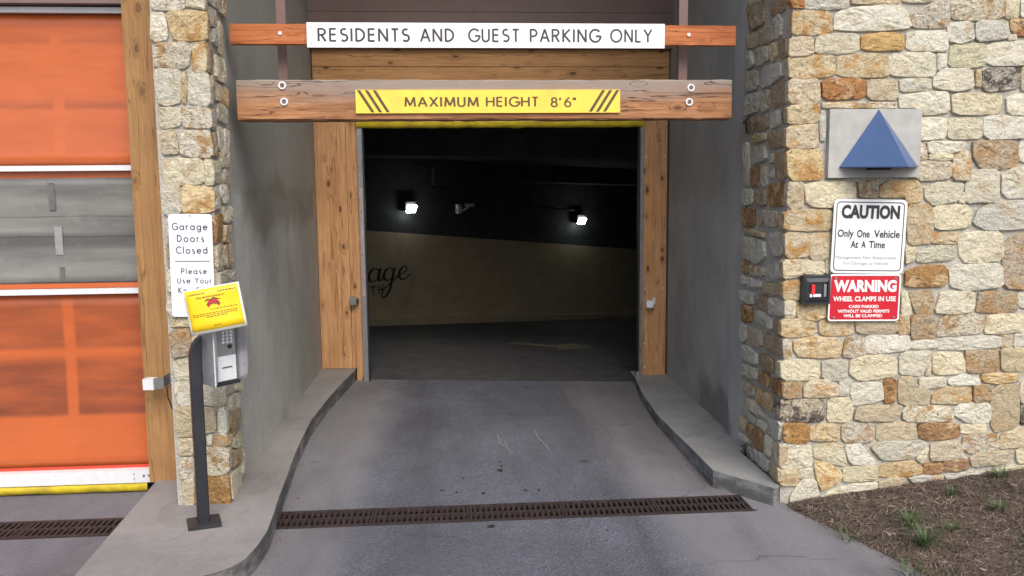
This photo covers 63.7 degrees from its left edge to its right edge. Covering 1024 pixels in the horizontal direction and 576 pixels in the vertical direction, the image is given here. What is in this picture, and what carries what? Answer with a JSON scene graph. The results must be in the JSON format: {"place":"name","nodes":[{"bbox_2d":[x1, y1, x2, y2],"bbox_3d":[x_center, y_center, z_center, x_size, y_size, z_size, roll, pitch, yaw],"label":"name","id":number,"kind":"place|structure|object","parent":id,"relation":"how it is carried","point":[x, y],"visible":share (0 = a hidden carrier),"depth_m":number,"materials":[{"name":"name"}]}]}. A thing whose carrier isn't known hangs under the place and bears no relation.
{"place":"outdoors","nodes":[
{"label":"outdoors","id":0,"kind":"place"},
{"bbox_2d":[0,482,153,521],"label":"driveway strip","id":1,"kind":"object","parent":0,"point":[42,507],"depth_m":5.44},
{"bbox_2d":[0,496,923,575],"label":"driveway","id":2,"kind":"structure","parent":0,"point":[779,540],"depth_m":4.69,"materials":[{"name":"grey concrete"}]},
{"bbox_2d":[0,517,124,539],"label":"trench drain","id":3,"kind":"object","parent":2,"relation":"in","point":[43,529],"visible":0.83,"depth_m":5.05,"materials":[{"name":"brown metal"}]},
{"bbox_2d":[75,368,356,575],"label":"curb","id":4,"kind":"structure","parent":2,"relation":"on","point":[150,535],"depth_m":4.83,"materials":[{"name":"concrete"}]},
{"bbox_2d":[121,0,176,481],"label":"door jamb post","id":5,"kind":"object","parent":4,"relation":"on","point":[139,79],"depth_m":5.33,"materials":[{"name":"brown wood"}]},
{"bbox_2d":[0,0,154,495],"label":"garage door","id":6,"kind":"structure","parent":5,"relation":"attached to","point":[72,409],"depth_m":5.52,"materials":[{"name":"orange metal"}]},
{"bbox_2d":[142,372,172,409],"bbox_3d":[-2.287,0.706,5.381,0.182,0.288,0.153,-1,6,-4],"label":"photo eye sensor","id":7,"kind":"object","parent":5,"relation":"attached to","point":[151,383],"visible":0.76,"depth_m":5.31,"materials":[{"name":"white metal"}]},
{"bbox_2d":[149,0,245,504],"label":"stone pillar","id":8,"kind":"structure","parent":4,"relation":"on","point":[187,37],"depth_m":4.90,"materials":[{"name":"beige stone"}]},
{"bbox_2d":[168,214,213,316],"bbox_3d":[-1.897,-0.132,4.882,0.258,0.613,0.007,-1,6,-4],"label":"door notice sign","id":9,"kind":"object","parent":8,"relation":"attached to","point":[191,251],"visible":0.9,"depth_m":4.88,"materials":[{"name":"white metal"}]},
{"bbox_2d":[187,326,248,530],"bbox_3d":[-1.693,0.787,4.726,0.369,1.176,0.224,-3,7,-24],"label":"call station","id":10,"kind":"object","parent":4,"relation":"on","point":[218,359],"visible":0.95,"depth_m":4.69,"materials":[{"name":"black paint"}]},
{"bbox_2d":[182,281,246,335],"bbox_3d":[-1.627,0.114,4.513,0.335,0.292,0.027,-2,6,-10],"label":"paper notice","id":11,"kind":"object","parent":10,"relation":"attached to","point":[210,309],"visible":1,"depth_m":4.51,"materials":[{"name":"paper"}]},
{"bbox_2d":[224,0,321,471],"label":"concrete wall","id":12,"kind":"structure","parent":4,"relation":"on","point":[274,209],"depth_m":6.56,"materials":[{"name":"grey concrete"}]},
{"bbox_2d":[313,122,363,380],"bbox_3d":[-1.807,-0.546,8.633,0.440,3.090,0.140,-1,6,-4],"label":"door frame post","id":13,"kind":"object","parent":12,"relation":"attached to","point":[336,182],"depth_m":8.59,"materials":[{"name":"brown wood"}]},
{"bbox_2d":[350,297,358,310],"bbox_3d":[-1.647,0.170,8.614,0.090,0.153,0.080,-1,6,-4],"label":"photo eye sensor","id":14,"kind":"object","parent":13,"relation":"attached to","point":[354,301],"visible":1,"depth_m":8.59,"materials":[{"name":"grey metal"}]},
{"bbox_2d":[311,49,668,79],"bbox_3d":[-0.195,-2.111,8.579,3.685,0.700,0.140,-1,6,-4],"label":"door header","id":15,"kind":"object","parent":13,"relation":"on","point":[404,64],"depth_m":8.49,"materials":[{"name":"brown wood"}]},
{"bbox_2d":[356,121,643,380],"bbox_3d":[-0.095,-0.466,8.703,2.983,3.000,0.150,-1,6,-4],"label":"door frame","id":16,"kind":"structure","parent":13,"relation":"attached to","point":[455,124],"depth_m":8.59,"materials":[{"name":"yellow metal"}]},
{"bbox_2d":[229,24,735,46],"bbox_3d":[-0.155,-1.648,5.374,3.290,0.130,0.054,-1,6,-4],"label":"sign board","id":17,"kind":"object","parent":12,"relation":"attached to","point":[296,34],"visible":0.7,"depth_m":5.27,"materials":[{"name":"brown wood"}]},
{"bbox_2d":[306,22,664,48],"bbox_3d":[-0.152,-1.637,5.344,2.320,0.156,0.016,-1,6,-4],"label":"parking sign","id":18,"kind":"object","parent":17,"relation":"attached to","point":[460,35],"visible":1,"depth_m":5.34,"materials":[{"name":"white metal"}]},
{"bbox_2d":[307,0,672,49],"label":"fascia cladding","id":19,"kind":"structure","parent":12,"relation":"attached to","point":[535,11],"depth_m":8.37,"materials":[{"name":"brown wood"}]},
{"bbox_2d":[276,495,757,529],"bbox_3d":[0.031,1.547,5.279,3.050,0.255,0.288,-1,6,-4],"label":"trench drain","id":20,"kind":"object","parent":2,"relation":"in","point":[493,512],"visible":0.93,"depth_m":5.27,"materials":[{"name":"brown metal"}]},
{"bbox_2d":[265,443,919,574],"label":"loose grit","id":21,"kind":"object","parent":2,"relation":"on","point":[299,498],"visible":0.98,"depth_m":4.98,"materials":[{"name":"stone"}]},
{"bbox_2d":[362,127,637,170],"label":"garage ceiling","id":22,"kind":"structure","parent":0,"point":[611,132],"depth_m":11.32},
{"bbox_2d":[364,133,636,160],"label":"garage ceiling beam","id":23,"kind":"structure","parent":22,"relation":"attached to","point":[475,146],"depth_m":11.48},
{"bbox_2d":[397,158,573,210],"bbox_3d":[-0.339,-1.745,13.793,0.522,1.024,5.758,4,8,37],"label":"conduit pipe","id":24,"kind":"object","parent":23,"relation":"attached to","point":[480,196],"visible":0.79,"depth_m":13.46,"materials":[{"name":"black metal"}]},
{"bbox_2d":[431,167,433,185],"bbox_3d":[-1.182,-1.667,12.308,0.037,0.270,0.037,-4,7,-26],"label":"conduit sleeve","id":25,"kind":"object","parent":24,"relation":"attached to","point":[432,171],"visible":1,"depth_m":12.29,"materials":[{"name":"grey metal"}]},
{"bbox_2d":[495,164,636,185],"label":"garage ceiling beam","id":26,"kind":"structure","parent":22,"relation":"attached to","point":[548,174],"depth_m":15.94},
{"bbox_2d":[370,318,635,381],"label":"garage floor","id":27,"kind":"structure","parent":0,"point":[474,351],"depth_m":10.95,"materials":[{"name":"grey concrete"}]},
{"bbox_2d":[507,342,592,349],"bbox_3d":[0.539,0.826,11.581,1.200,0.056,0.800,-1,6,-4],"label":"painted arrow","id":28,"kind":"object","parent":27,"relation":"on","point":[568,346],"visible":1,"depth_m":11.63,"materials":[{"name":"paint"}]},
{"bbox_2d":[281,380,735,511],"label":"garage lane","id":29,"kind":"structure","parent":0,"point":[414,443],"depth_m":6.52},
{"bbox_2d":[497,430,549,453],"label":"scratch marks","id":30,"kind":"object","parent":29,"relation":"on","point":[508,448],"visible":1,"depth_m":6.69},
{"bbox_2d":[441,461,607,529],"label":"oil spots","id":31,"kind":"object","parent":29,"relation":"on","point":[492,525],"visible":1,"depth_m":5.62,"materials":[{"name":"black liquid"}]},
{"bbox_2d":[635,371,640,376],"bbox_3d":[1.362,0.975,8.914,0.045,0.140,0.060,-1,6,-4],"label":"jamb bumper","id":32,"kind":"object","parent":29,"relation":"on","point":[637,373],"visible":0.36,"depth_m":8.88,"materials":[{"name":"rubber"}]},
{"bbox_2d":[630,371,779,505],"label":"kerb","id":33,"kind":"structure","parent":29,"relation":"on","point":[700,438],"depth_m":6.41,"materials":[{"name":"concrete"}]},
{"bbox_2d":[642,120,667,374],"bbox_3d":[1.518,-0.602,8.870,0.258,3.100,0.144,-1,6,-4],"label":"door frame post","id":34,"kind":"object","parent":33,"relation":"on","point":[654,231],"depth_m":8.82,"materials":[{"name":"brown wood"}]},
{"bbox_2d":[645,297,654,310],"bbox_3d":[1.487,0.178,8.846,0.105,0.145,0.081,-1,6,-4],"label":"photo eye sensor","id":35,"kind":"object","parent":34,"relation":"attached to","point":[649,303],"visible":1,"depth_m":8.81,"materials":[{"name":"white metal"}]},
{"bbox_2d":[780,467,1023,575],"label":"mulch bed","id":36,"kind":"object","parent":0,"point":[842,509],"visible":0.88,"depth_m":4.91,"materials":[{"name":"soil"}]},
{"bbox_2d":[824,520,871,542],"bbox_3d":[1.929,1.429,4.780,0.257,0.122,0.262,-6,8,-41],"label":"grass tuft","id":37,"kind":"object","parent":36,"relation":"on","point":[842,534],"visible":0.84,"depth_m":4.79,"materials":[{"name":"green plant"}]},
{"bbox_2d":[874,553,938,575],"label":"grass tuft","id":38,"kind":"object","parent":36,"relation":"on","point":[914,573],"visible":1,"depth_m":4.36,"materials":[{"name":"green plant"}]},
{"bbox_2d":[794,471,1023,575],"bbox_3d":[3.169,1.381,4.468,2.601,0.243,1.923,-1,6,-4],"label":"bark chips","id":39,"kind":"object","parent":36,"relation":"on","point":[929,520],"visible":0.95,"depth_m":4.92,"materials":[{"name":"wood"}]},
{"bbox_2d":[885,502,932,528],"bbox_3d":[2.362,1.341,4.864,0.284,0.127,0.325,-1,6,-4],"label":"grass tuft","id":40,"kind":"object","parent":36,"relation":"on","point":[906,521],"visible":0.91,"depth_m":4.89,"materials":[{"name":"green plant"}]},
{"bbox_2d":[890,514,965,549],"bbox_3d":[2.337,1.371,4.583,0.406,0.148,0.412,-1,6,-4],"label":"grass tuft","id":41,"kind":"object","parent":36,"relation":"on","point":[925,540],"visible":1,"depth_m":4.61,"materials":[{"name":"green plant"}]},
{"bbox_2d":[941,519,967,531],"bbox_3d":[2.546,1.363,4.743,0.171,0.061,0.160,1,7,17],"label":"grass tuft","id":42,"kind":"object","parent":36,"relation":"on","point":[954,527],"visible":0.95,"depth_m":4.75,"materials":[{"name":"green plant"}]},
{"bbox_2d":[942,480,967,496],"bbox_3d":[2.769,1.262,5.159,0.212,0.086,0.211,-1,6,-4],"label":"grass tuft","id":43,"kind":"object","parent":36,"relation":"on","point":[953,493],"visible":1,"depth_m":5.16,"materials":[{"name":"green plant"}]},
{"bbox_2d":[989,462,1016,480],"bbox_3d":[3.168,1.188,5.338,0.186,0.085,0.257,5,8,40],"label":"grass tuft","id":44,"kind":"object","parent":36,"relation":"on","point":[1002,474],"visible":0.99,"depth_m":5.35,"materials":[{"name":"green plant"}]},
{"bbox_2d":[984,496,1022,512],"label":"grass tuft","id":45,"kind":"object","parent":36,"relation":"on","point":[1000,508],"visible":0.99,"depth_m":4.92,"materials":[{"name":"green plant"}]},
{"label":"ground","id":46,"kind":"structure","parent":0,"visible":0},
{"bbox_2d":[365,158,636,325],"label":"garage far wall","id":47,"kind":"structure","parent":46,"relation":"on","point":[434,258],"depth_m":15.55,"materials":[{"name":"beige paint"}]},
{"bbox_2d":[401,202,416,212],"bbox_3d":[-1.761,-1.389,14.185,0.200,0.185,0.215,-6,8,-39],"label":"flood light","id":48,"kind":"object","parent":47,"relation":"attached to","point":[409,207],"visible":1,"depth_m":14.14,"materials":[{"name":"grey"}]},
{"bbox_2d":[455,204,474,213],"bbox_3d":[-0.852,-1.442,14.957,0.178,0.170,0.460,2,7,22],"label":"security camera","id":49,"kind":"object","parent":47,"relation":"attached to","point":[459,208],"visible":1,"depth_m":14.86,"materials":[{"name":"white metal"}]},
{"bbox_2d":[573,215,586,223],"bbox_3d":[1.390,-1.393,16.817,0.200,0.185,0.215,-6,8,-39],"label":"flood light","id":50,"kind":"object","parent":47,"relation":"attached to","point":[579,219],"visible":1,"depth_m":16.76,"materials":[{"name":"grey"}]},
{"bbox_2d":[665,0,750,445],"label":"concrete wall","id":51,"kind":"structure","parent":46,"relation":"on","point":[705,234],"depth_m":7.16,"materials":[{"name":"grey concrete"}]},
{"bbox_2d":[738,0,1023,503],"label":"stone wall","id":52,"kind":"structure","parent":46,"relation":"on","point":[928,384],"depth_m":5.27,"materials":[{"name":"beige stone"}]},
{"bbox_2d":[799,275,830,304],"bbox_3d":[1.907,0.010,5.175,0.173,0.180,0.081,-1,6,-4],"label":"card reader","id":53,"kind":"object","parent":52,"relation":"attached to","point":[815,289],"visible":1,"depth_m":5.15,"materials":[{"name":"grey plastic"}]},
{"bbox_2d":[828,274,900,320],"bbox_3d":[2.230,0.061,5.211,0.471,0.305,0.010,-1,6,-4],"label":"warning sign","id":54,"kind":"object","parent":52,"relation":"attached to","point":[864,297],"visible":1,"depth_m":5.21,"materials":[{"name":"red metal"}]},
{"bbox_2d":[830,199,907,273],"bbox_3d":[2.240,-0.322,5.171,0.485,0.476,0.005,-1,6,-4],"label":"caution sign","id":55,"kind":"object","parent":52,"relation":"attached to","point":[868,236],"visible":1,"depth_m":5.17,"materials":[{"name":"white metal"}]},
{"bbox_2d":[825,109,921,177],"bbox_3d":[2.265,-0.881,4.969,0.590,0.420,0.406,-1,6,-4],"label":"wall lamp","id":56,"kind":"object","parent":52,"relation":"attached to","point":[873,143],"visible":1,"depth_m":5.09,"materials":[{"name":"blue paint"}]},
{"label":"recess soffit","id":57,"kind":"structure","parent":0,"visible":0},
{"bbox_2d":[275,0,287,79],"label":"steel hanger","id":58,"kind":"object","parent":57,"relation":"hanging from","point":[282,49],"depth_m":5.41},
{"bbox_2d":[236,79,731,121],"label":"height beam","id":59,"kind":"structure","parent":58,"relation":"hanging from","point":[335,100],"depth_m":5.40,"materials":[{"name":"brown wood"}]},
{"bbox_2d":[355,90,619,113],"bbox_3d":[-0.148,-1.221,5.392,1.730,0.149,0.015,-1,6,-4],"label":"height sign","id":60,"kind":"object","parent":59,"relation":"attached to","point":[485,101],"visible":1,"depth_m":5.38,"materials":[{"name":"yellow metal"}]},
{"bbox_2d":[676,0,687,79],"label":"steel hanger","id":61,"kind":"object","parent":57,"relation":"hanging from","point":[681,56],"depth_m":5.61,"materials":[{"name":"metal"}]}
]}

